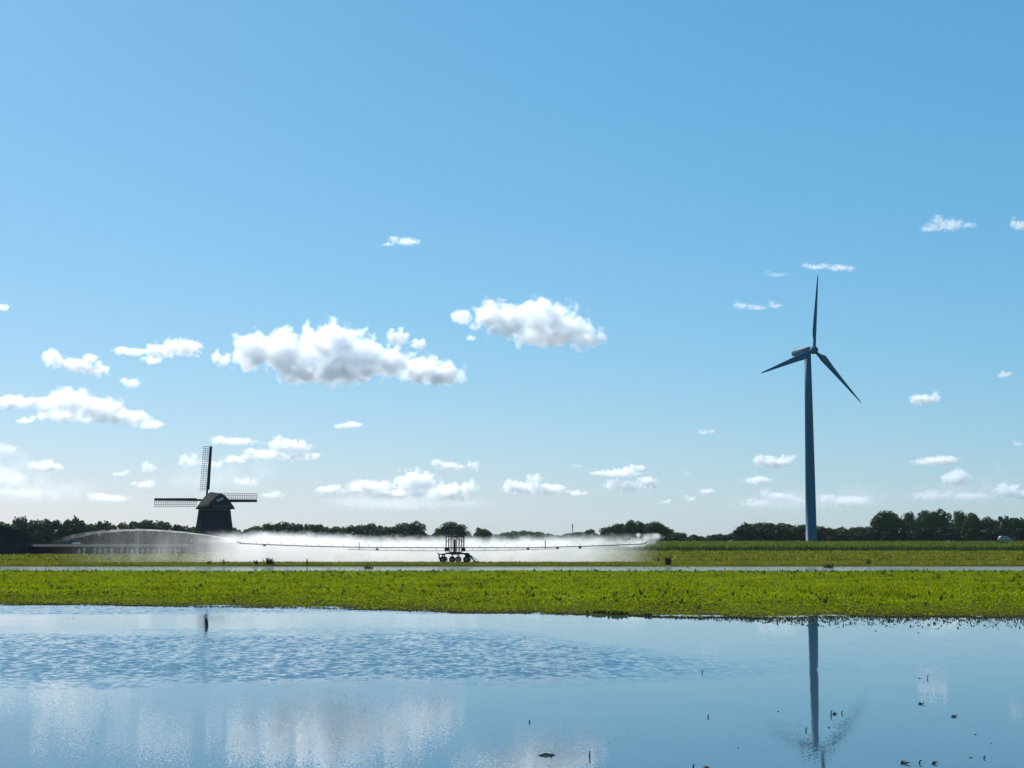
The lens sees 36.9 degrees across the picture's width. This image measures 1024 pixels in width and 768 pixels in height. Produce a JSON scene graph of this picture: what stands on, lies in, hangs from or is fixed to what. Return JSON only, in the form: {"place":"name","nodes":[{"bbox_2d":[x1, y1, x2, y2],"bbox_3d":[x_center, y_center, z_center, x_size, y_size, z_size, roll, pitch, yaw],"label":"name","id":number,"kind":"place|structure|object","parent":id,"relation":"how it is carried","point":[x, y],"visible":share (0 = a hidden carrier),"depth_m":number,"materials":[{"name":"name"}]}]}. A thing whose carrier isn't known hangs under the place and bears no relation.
{"place":"outdoors","nodes":[
{"label":"outdoors","id":0,"kind":"place"},
{"bbox_2d":[0,604,1023,767],"bbox_3d":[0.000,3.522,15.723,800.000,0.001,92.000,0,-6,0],"label":"pond water","id":1,"kind":"structure","parent":0,"point":[177,687],"depth_m":19.68,"materials":[{"name":"blue liquid"}]},
{"bbox_2d":[628,615,1023,627],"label":"drowned stalks","id":2,"kind":"object","parent":1,"relation":"on","point":[847,618],"visible":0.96,"depth_m":37.76,"materials":[{"name":"plant"}]},
{"bbox_2d":[0,542,1023,617],"bbox_3d":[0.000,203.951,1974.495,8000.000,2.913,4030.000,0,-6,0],"label":"ground","id":3,"kind":"structure","parent":0,"point":[252,547],"depth_m":50.81,"materials":[{"name":"green plant"}]},
{"bbox_2d":[0,525,30,553],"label":"barn","id":4,"kind":"structure","parent":3,"relation":"on","point":[13,541],"depth_m":212.79,"materials":[{"name":"brown wood"}]},
{"bbox_2d":[13,521,31,544],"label":"tree","id":5,"kind":"object","parent":3,"relation":"on","point":[21,526],"visible":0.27,"depth_m":404.68,"materials":[{"name":"green plant"}]},
{"bbox_2d":[28,525,37,543],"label":"tree","id":6,"kind":"object","parent":3,"relation":"on","point":[33,529],"visible":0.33,"depth_m":407.11,"materials":[{"name":"green plant"}]},
{"bbox_2d":[33,525,55,543],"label":"tree","id":7,"kind":"object","parent":3,"relation":"on","point":[44,535],"visible":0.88,"depth_m":393.51,"materials":[{"name":"green plant"}]},
{"bbox_2d":[45,522,60,530],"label":"tree","id":8,"kind":"object","parent":3,"relation":"on","point":[51,526],"visible":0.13,"depth_m":407.61,"materials":[{"name":"green plant"}]},
{"bbox_2d":[51,524,69,543],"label":"tree","id":9,"kind":"object","parent":3,"relation":"on","point":[60,535],"visible":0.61,"depth_m":403.07,"materials":[{"name":"green plant"}]},
{"bbox_2d":[65,524,86,543],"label":"tree","id":10,"kind":"object","parent":3,"relation":"on","point":[75,533],"visible":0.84,"depth_m":396.61,"materials":[{"name":"green plant"}]},
{"bbox_2d":[85,529,102,543],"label":"tree","id":11,"kind":"object","parent":3,"relation":"on","point":[93,535],"visible":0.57,"depth_m":410.96,"materials":[{"name":"green plant"}]},
{"bbox_2d":[95,520,110,530],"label":"tree","id":12,"kind":"object","parent":3,"relation":"on","point":[101,525],"visible":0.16,"depth_m":443.28,"materials":[{"name":"green plant"}]},
{"bbox_2d":[97,528,117,543],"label":"tree","id":13,"kind":"object","parent":3,"relation":"on","point":[108,536],"visible":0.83,"depth_m":390.76,"materials":[{"name":"green plant"}]},
{"bbox_2d":[27,544,200,553],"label":"greenhouse","id":14,"kind":"structure","parent":3,"relation":"on","point":[75,548],"depth_m":220.72,"materials":[{"name":"clear glass"}]},
{"bbox_2d":[115,529,127,543],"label":"tree","id":15,"kind":"object","parent":3,"relation":"on","point":[121,533],"visible":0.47,"depth_m":402.04,"materials":[{"name":"green plant"}]},
{"bbox_2d":[124,521,140,531],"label":"tree","id":16,"kind":"object","parent":3,"relation":"on","point":[134,524],"visible":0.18,"depth_m":430.60,"materials":[{"name":"green plant"}]},
{"bbox_2d":[123,527,143,543],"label":"tree","id":17,"kind":"object","parent":3,"relation":"on","point":[133,535],"visible":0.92,"depth_m":397.48,"materials":[{"name":"green plant"}]},
{"bbox_2d":[139,526,148,543],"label":"tree","id":18,"kind":"object","parent":3,"relation":"on","point":[143,531],"visible":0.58,"depth_m":410.88,"materials":[{"name":"green plant"}]},
{"bbox_2d":[145,527,160,543],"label":"tree","id":19,"kind":"object","parent":3,"relation":"on","point":[153,532],"visible":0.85,"depth_m":409.00,"materials":[{"name":"green plant"}]},
{"bbox_2d":[155,528,173,543],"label":"tree","id":20,"kind":"object","parent":3,"relation":"on","point":[162,538],"visible":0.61,"depth_m":407.02,"materials":[{"name":"green plant"}]},
{"bbox_2d":[166,531,184,543],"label":"tree","id":21,"kind":"object","parent":3,"relation":"on","point":[176,537],"visible":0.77,"depth_m":397.71,"materials":[{"name":"grey liquid"}]},
{"bbox_2d":[154,446,256,553],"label":"windmill","id":22,"kind":"object","parent":3,"relation":"on","point":[214,530],"visible":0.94,"depth_m":326.10,"materials":[{"name":"green paint"}]},
{"bbox_2d":[233,527,240,542],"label":"tree","id":23,"kind":"object","parent":3,"relation":"on","point":[236,533],"visible":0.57,"depth_m":516.82,"materials":[{"name":"green plant"}]},
{"bbox_2d":[240,529,253,540],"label":"tree","id":24,"kind":"object","parent":3,"relation":"on","point":[246,532],"visible":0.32,"depth_m":455.37,"materials":[{"name":"green plant"}]},
{"bbox_2d":[240,532,261,544],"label":"tree","id":25,"kind":"object","parent":3,"relation":"on","point":[254,537],"visible":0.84,"depth_m":446.90,"materials":[{"name":"green plant"}]},
{"bbox_2d":[261,532,274,543],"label":"flat roofed building","id":26,"kind":"structure","parent":3,"relation":"on","point":[267,537],"depth_m":437.79,"materials":[{"name":"white wood"}]},
{"bbox_2d":[262,523,276,543],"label":"tree","id":27,"kind":"object","parent":3,"relation":"on","point":[268,528],"visible":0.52,"depth_m":454.76,"materials":[{"name":"green plant"}]},
{"bbox_2d":[275,529,292,543],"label":"tree","id":28,"kind":"object","parent":3,"relation":"on","point":[282,535],"visible":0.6,"depth_m":447.45,"materials":[{"name":"white liquid"}]},
{"bbox_2d":[286,530,306,544],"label":"tree","id":29,"kind":"object","parent":3,"relation":"on","point":[296,537],"visible":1,"depth_m":434.10,"materials":[{"name":"white liquid"}]},
{"bbox_2d":[308,524,321,532],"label":"tree","id":30,"kind":"object","parent":3,"relation":"on","point":[315,527],"visible":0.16,"depth_m":469.33,"materials":[{"name":"green plant"}]},
{"bbox_2d":[304,531,327,544],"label":"tree","id":31,"kind":"object","parent":3,"relation":"on","point":[314,537],"visible":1,"depth_m":435.40,"materials":[{"name":"green plant"}]},
{"bbox_2d":[320,529,334,543],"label":"tree","id":32,"kind":"object","parent":3,"relation":"on","point":[330,537],"visible":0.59,"depth_m":450.05,"materials":[{"name":"white liquid"}]},
{"bbox_2d":[330,530,343,543],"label":"tree","id":33,"kind":"object","parent":3,"relation":"on","point":[338,538],"visible":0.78,"depth_m":456.82,"materials":[{"name":"white liquid"}]},
{"bbox_2d":[342,525,355,543],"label":"tree","id":34,"kind":"object","parent":3,"relation":"on","point":[350,528],"visible":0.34,"depth_m":454.68,"materials":[{"name":"green plant"}]},
{"bbox_2d":[345,529,366,544],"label":"tree","id":35,"kind":"object","parent":3,"relation":"on","point":[356,537],"visible":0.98,"depth_m":435.47,"materials":[{"name":"white liquid"}]},
{"bbox_2d":[362,530,374,543],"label":"tree","id":36,"kind":"object","parent":3,"relation":"on","point":[370,538],"visible":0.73,"depth_m":454.91,"materials":[{"name":"white liquid"}]},
{"bbox_2d":[360,523,382,538],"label":"tree","id":37,"kind":"object","parent":3,"relation":"on","point":[374,529],"visible":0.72,"depth_m":457.49,"materials":[{"name":"green plant"}]},
{"bbox_2d":[373,533,384,543],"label":"tree","id":38,"kind":"object","parent":3,"relation":"on","point":[378,540],"visible":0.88,"depth_m":456.57,"materials":[{"name":"green plant"}]},
{"bbox_2d":[385,530,401,544],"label":"tree","id":39,"kind":"object","parent":3,"relation":"on","point":[391,534],"visible":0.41,"depth_m":444.91,"materials":[{"name":"green plant"}]},
{"bbox_2d":[394,523,407,530],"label":"tree","id":40,"kind":"object","parent":3,"relation":"on","point":[399,527],"visible":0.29,"depth_m":452.41,"materials":[{"name":"green plant"}]},
{"bbox_2d":[394,530,413,544],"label":"tree","id":41,"kind":"object","parent":3,"relation":"on","point":[405,537],"visible":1,"depth_m":434.09,"materials":[{"name":"white liquid"}]},
{"bbox_2d":[402,521,426,543],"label":"tree","id":42,"kind":"object","parent":3,"relation":"on","point":[418,528],"visible":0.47,"depth_m":448.94,"materials":[{"name":"green plant"}]},
{"bbox_2d":[410,530,423,544],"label":"tree","id":43,"kind":"object","parent":3,"relation":"on","point":[415,536],"visible":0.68,"depth_m":444.09,"materials":[{"name":"green plant"}]},
{"bbox_2d":[422,534,440,544],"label":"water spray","id":44,"kind":"object","parent":3,"relation":"on","point":[432,539],"visible":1,"depth_m":438.15,"materials":[{"name":"white liquid"}]},
{"bbox_2d":[237,527,646,561],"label":"irrigation machine","id":45,"kind":"object","parent":3,"relation":"on","point":[444,558],"visible":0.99,"depth_m":131.63,"materials":[{"name":"metal"}]},
{"bbox_2d":[436,523,453,543],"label":"tree","id":46,"kind":"object","parent":3,"relation":"on","point":[442,535],"visible":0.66,"depth_m":437.20,"materials":[{"name":"green plant"}]},
{"bbox_2d":[450,524,471,543],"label":"tree","id":47,"kind":"object","parent":3,"relation":"on","point":[466,535],"visible":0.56,"depth_m":434.94,"materials":[{"name":"green plant"}]},
{"bbox_2d":[476,529,492,542],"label":"tree","id":48,"kind":"object","parent":3,"relation":"on","point":[483,535],"visible":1,"depth_m":459.60,"materials":[{"name":"green plant"}]},
{"bbox_2d":[501,532,516,540],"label":"tree","id":49,"kind":"object","parent":3,"relation":"on","point":[508,536],"visible":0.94,"depth_m":1445.70,"materials":[{"name":"green plant"}]},
{"bbox_2d":[0,603,1018,618],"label":"shore grass","id":50,"kind":"structure","parent":3,"relation":"on","point":[473,611],"depth_m":41.68,"materials":[{"name":"green plant"}]},
{"bbox_2d":[0,570,1023,616],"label":"crop","id":51,"kind":"object","parent":3,"relation":"on","point":[876,585],"visible":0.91,"depth_m":58.41,"materials":[{"name":"green plant"}]},
{"bbox_2d":[0,550,1023,564],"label":"row crop","id":52,"kind":"object","parent":3,"relation":"on","point":[867,555],"visible":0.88,"depth_m":160.21,"materials":[{"name":"green plant"}]},
{"bbox_2d":[1,568,1023,572],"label":"weeds","id":53,"kind":"object","parent":3,"relation":"on","point":[560,571],"visible":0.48,"depth_m":87.61,"materials":[{"name":"green plant"}]},
{"bbox_2d":[2,568,1023,608],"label":"weeds","id":54,"kind":"object","parent":3,"relation":"on","point":[438,585],"visible":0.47,"depth_m":62.61,"materials":[{"name":"green plant"}]},
{"bbox_2d":[515,530,533,540],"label":"tree","id":55,"kind":"object","parent":3,"relation":"on","point":[524,535],"visible":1,"depth_m":1453.02,"materials":[{"name":"green plant"}]},
{"bbox_2d":[534,533,547,540],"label":"tree","id":56,"kind":"object","parent":3,"relation":"on","point":[541,536],"visible":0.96,"depth_m":1451.42,"materials":[{"name":"green plant"}]},
{"bbox_2d":[570,532,583,540],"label":"tree","id":57,"kind":"object","parent":3,"relation":"on","point":[576,536],"visible":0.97,"depth_m":1480.19,"materials":[{"name":"green plant"}]},
{"bbox_2d":[584,529,597,540],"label":"tree","id":58,"kind":"object","parent":3,"relation":"on","point":[591,535],"visible":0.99,"depth_m":793.97,"materials":[{"name":"green plant"}]},
{"bbox_2d":[599,527,620,535],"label":"tree","id":59,"kind":"object","parent":3,"relation":"on","point":[608,529],"visible":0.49,"depth_m":417.30,"materials":[{"name":"green plant"}]},
{"bbox_2d":[607,533,624,540],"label":"tree","id":60,"kind":"object","parent":3,"relation":"on","point":[612,537],"visible":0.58,"depth_m":405.24,"materials":[{"name":"white liquid"}]},
{"bbox_2d":[604,610,627,614],"bbox_3d":[2.699,5.951,39.914,0.659,0.140,0.511,-1,-6,12],"label":"weed clump","id":61,"kind":"object","parent":3,"relation":"on","point":[616,612],"visible":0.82,"depth_m":39.84,"materials":[{"name":"green plant"}]},
{"bbox_2d":[616,533,638,540],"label":"tree","id":62,"kind":"object","parent":3,"relation":"on","point":[629,537],"visible":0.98,"depth_m":397.31,"materials":[{"name":"white liquid"}]},
{"bbox_2d":[622,519,639,534],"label":"tree","id":63,"kind":"object","parent":3,"relation":"on","point":[630,526],"visible":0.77,"depth_m":416.99,"materials":[{"name":"green plant"}]},
{"bbox_2d":[635,520,646,535],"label":"tree","id":64,"kind":"object","parent":3,"relation":"on","point":[641,525],"visible":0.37,"depth_m":423.01,"materials":[{"name":"green plant"}]},
{"bbox_2d":[644,521,663,535],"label":"tree","id":65,"kind":"object","parent":3,"relation":"on","point":[655,528],"visible":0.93,"depth_m":417.18,"materials":[{"name":"green plant"}]},
{"bbox_2d":[669,532,687,539],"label":"tree","id":66,"kind":"object","parent":3,"relation":"on","point":[680,535],"visible":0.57,"depth_m":416.79,"materials":[{"name":"green plant"}]},
{"bbox_2d":[706,534,721,540],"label":"tree","id":67,"kind":"object","parent":3,"relation":"on","point":[714,537],"visible":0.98,"depth_m":454.65,"materials":[{"name":"green plant"}]},
{"bbox_2d":[450,544,1023,551],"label":"ditch reeds","id":68,"kind":"object","parent":3,"relation":"on","point":[780,548],"visible":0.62,"depth_m":285.09,"materials":[{"name":"green plant"}]},
{"bbox_2d":[733,529,754,540],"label":"bush","id":69,"kind":"object","parent":3,"relation":"on","point":[742,535],"visible":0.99,"depth_m":419.00,"materials":[{"name":"green plant"}]},
{"bbox_2d":[734,522,753,540],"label":"tree","id":70,"kind":"object","parent":3,"relation":"on","point":[747,527],"visible":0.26,"depth_m":439.82,"materials":[{"name":"green plant"}]},
{"bbox_2d":[751,529,776,540],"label":"bush","id":71,"kind":"object","parent":3,"relation":"on","point":[762,535],"visible":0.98,"depth_m":417.57,"materials":[{"name":"green plant"}]},
{"bbox_2d":[756,522,776,530],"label":"tree","id":72,"kind":"object","parent":3,"relation":"on","point":[766,525],"visible":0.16,"depth_m":442.58,"materials":[{"name":"green plant"}]},
{"bbox_2d":[766,527,785,540],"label":"bush","id":73,"kind":"object","parent":3,"relation":"on","point":[778,533],"visible":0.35,"depth_m":433.14,"materials":[{"name":"green plant"}]},
{"bbox_2d":[781,529,796,540],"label":"bush","id":74,"kind":"object","parent":3,"relation":"on","point":[788,535],"visible":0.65,"depth_m":436.88,"materials":[{"name":"green plant"}]},
{"bbox_2d":[789,524,805,540],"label":"tree","id":75,"kind":"object","parent":3,"relation":"on","point":[796,531],"visible":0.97,"depth_m":438.22,"materials":[{"name":"green plant"}]},
{"bbox_2d":[798,529,805,540],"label":"bush","id":76,"kind":"object","parent":3,"relation":"on","point":[802,536],"visible":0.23,"depth_m":436.25,"materials":[{"name":"green plant"}]},
{"bbox_2d":[761,276,860,540],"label":"wind turbine","id":77,"kind":"object","parent":3,"relation":"on","point":[804,353],"visible":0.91,"depth_m":399.63,"materials":[{"name":"paint"}]},
{"bbox_2d":[817,531,828,540],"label":"bush","id":78,"kind":"object","parent":3,"relation":"on","point":[821,536],"visible":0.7,"depth_m":417.31,"materials":[{"name":"green plant"}]},
{"bbox_2d":[827,533,849,540],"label":"bush","id":79,"kind":"object","parent":3,"relation":"on","point":[840,537],"visible":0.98,"depth_m":419.24,"materials":[{"name":"green plant"}]},
{"bbox_2d":[850,532,865,540],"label":"bush","id":80,"kind":"object","parent":3,"relation":"on","point":[856,536],"visible":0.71,"depth_m":427.74,"materials":[{"name":"green plant"}]},
{"bbox_2d":[861,527,882,540],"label":"bush","id":81,"kind":"object","parent":3,"relation":"on","point":[874,534],"visible":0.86,"depth_m":416.75,"materials":[{"name":"green plant"}]},
{"bbox_2d":[870,509,898,529],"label":"tree","id":82,"kind":"object","parent":3,"relation":"on","point":[885,520],"visible":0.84,"depth_m":425.08,"materials":[{"name":"green plant"}]},
{"bbox_2d":[881,528,901,540],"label":"bush","id":83,"kind":"object","parent":3,"relation":"on","point":[890,534],"visible":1,"depth_m":404.05,"materials":[{"name":"green plant"}]},
{"bbox_2d":[892,513,906,528],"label":"tree","id":84,"kind":"object","parent":3,"relation":"on","point":[902,524],"visible":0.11,"depth_m":430.11,"materials":[{"name":"green plant"}]},
{"bbox_2d":[894,528,909,540],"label":"bush","id":85,"kind":"object","parent":3,"relation":"on","point":[903,537],"visible":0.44,"depth_m":415.50,"materials":[{"name":"green plant"}]},
{"bbox_2d":[903,511,916,528],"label":"tree","id":86,"kind":"object","parent":3,"relation":"on","point":[910,519],"visible":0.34,"depth_m":435.59,"materials":[{"name":"green plant"}]},
{"bbox_2d":[903,527,922,540],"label":"bush","id":87,"kind":"object","parent":3,"relation":"on","point":[910,532],"visible":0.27,"depth_m":415.62,"materials":[{"name":"green plant"}]},
{"bbox_2d":[911,527,932,540],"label":"bush","id":88,"kind":"object","parent":3,"relation":"on","point":[919,535],"visible":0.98,"depth_m":406.86,"materials":[{"name":"green plant"}]},
{"bbox_2d":[914,509,938,527],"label":"tree","id":89,"kind":"object","parent":3,"relation":"on","point":[925,519],"visible":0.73,"depth_m":424.01,"materials":[{"name":"green plant"}]},
{"bbox_2d":[925,528,942,540],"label":"bush","id":90,"kind":"object","parent":3,"relation":"on","point":[936,535],"visible":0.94,"depth_m":406.17,"materials":[{"name":"green plant"}]},
{"bbox_2d":[932,508,952,527],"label":"tree","id":91,"kind":"object","parent":3,"relation":"on","point":[943,521],"visible":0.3,"depth_m":429.89,"materials":[{"name":"green plant"}]},
{"bbox_2d":[936,527,961,540],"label":"bush","id":92,"kind":"object","parent":3,"relation":"on","point":[948,533],"visible":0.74,"depth_m":409.50,"materials":[{"name":"green plant"}]},
{"bbox_2d":[951,510,965,527],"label":"tree","id":93,"kind":"object","parent":3,"relation":"on","point":[959,518],"visible":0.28,"depth_m":435.91,"materials":[{"name":"green plant"}]},
{"bbox_2d":[959,527,982,540],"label":"bush","id":94,"kind":"object","parent":3,"relation":"on","point":[972,534],"visible":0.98,"depth_m":404.98,"materials":[{"name":"green plant"}]},
{"bbox_2d":[962,512,981,527],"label":"tree","id":95,"kind":"object","parent":3,"relation":"on","point":[971,520],"visible":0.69,"depth_m":424.11,"materials":[{"name":"green plant"}]},
{"bbox_2d":[980,516,996,527],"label":"tree","id":96,"kind":"object","parent":3,"relation":"on","point":[988,522],"visible":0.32,"depth_m":430.14,"materials":[{"name":"green plant"}]},
{"bbox_2d":[980,527,1002,540],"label":"bush","id":97,"kind":"object","parent":3,"relation":"on","point":[988,534],"visible":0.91,"depth_m":410.77,"materials":[{"name":"green plant"}]},
{"bbox_2d":[994,527,1011,540],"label":"bush","id":98,"kind":"object","parent":3,"relation":"on","point":[1005,533],"visible":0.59,"depth_m":412.17,"materials":[{"name":"green plant"}]},
{"bbox_2d":[995,515,1012,540],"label":"tree","id":99,"kind":"object","parent":3,"relation":"on","point":[1002,522],"visible":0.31,"depth_m":427.95,"materials":[{"name":"green plant"}]},
{"bbox_2d":[1006,517,1023,530],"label":"tree","id":100,"kind":"object","parent":3,"relation":"on","point":[1014,523],"visible":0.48,"depth_m":425.96,"materials":[{"name":"green plant"}]},
{"bbox_2d":[1012,526,1023,540],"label":"bush","id":101,"kind":"object","parent":3,"relation":"on","point":[1018,534],"visible":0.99,"depth_m":411.14,"materials":[{"name":"green plant"}]},
{"bbox_2d":[0,566,1023,571],"bbox_3d":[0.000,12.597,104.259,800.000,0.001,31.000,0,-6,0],"label":"ditch water","id":102,"kind":"structure","parent":0,"point":[520,568],"depth_m":108.42,"materials":[{"name":"grey liquid"}]},
{"bbox_2d":[0,566,988,571],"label":"ditch sedge","id":103,"kind":"object","parent":102,"relation":"on","point":[488,566],"visible":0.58,"depth_m":108.13,"materials":[{"name":"green plant"}]},
{"bbox_2d":[0,0,1023,541],"label":"sky","id":104,"kind":"structure","parent":0,"point":[496,266],"materials":[{"name":"blue"}]},
{"bbox_2d":[452,540,1023,550],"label":"dike grass","id":105,"kind":"structure","parent":0,"point":[792,543],"depth_m":341.36,"materials":[{"name":"green plant"}]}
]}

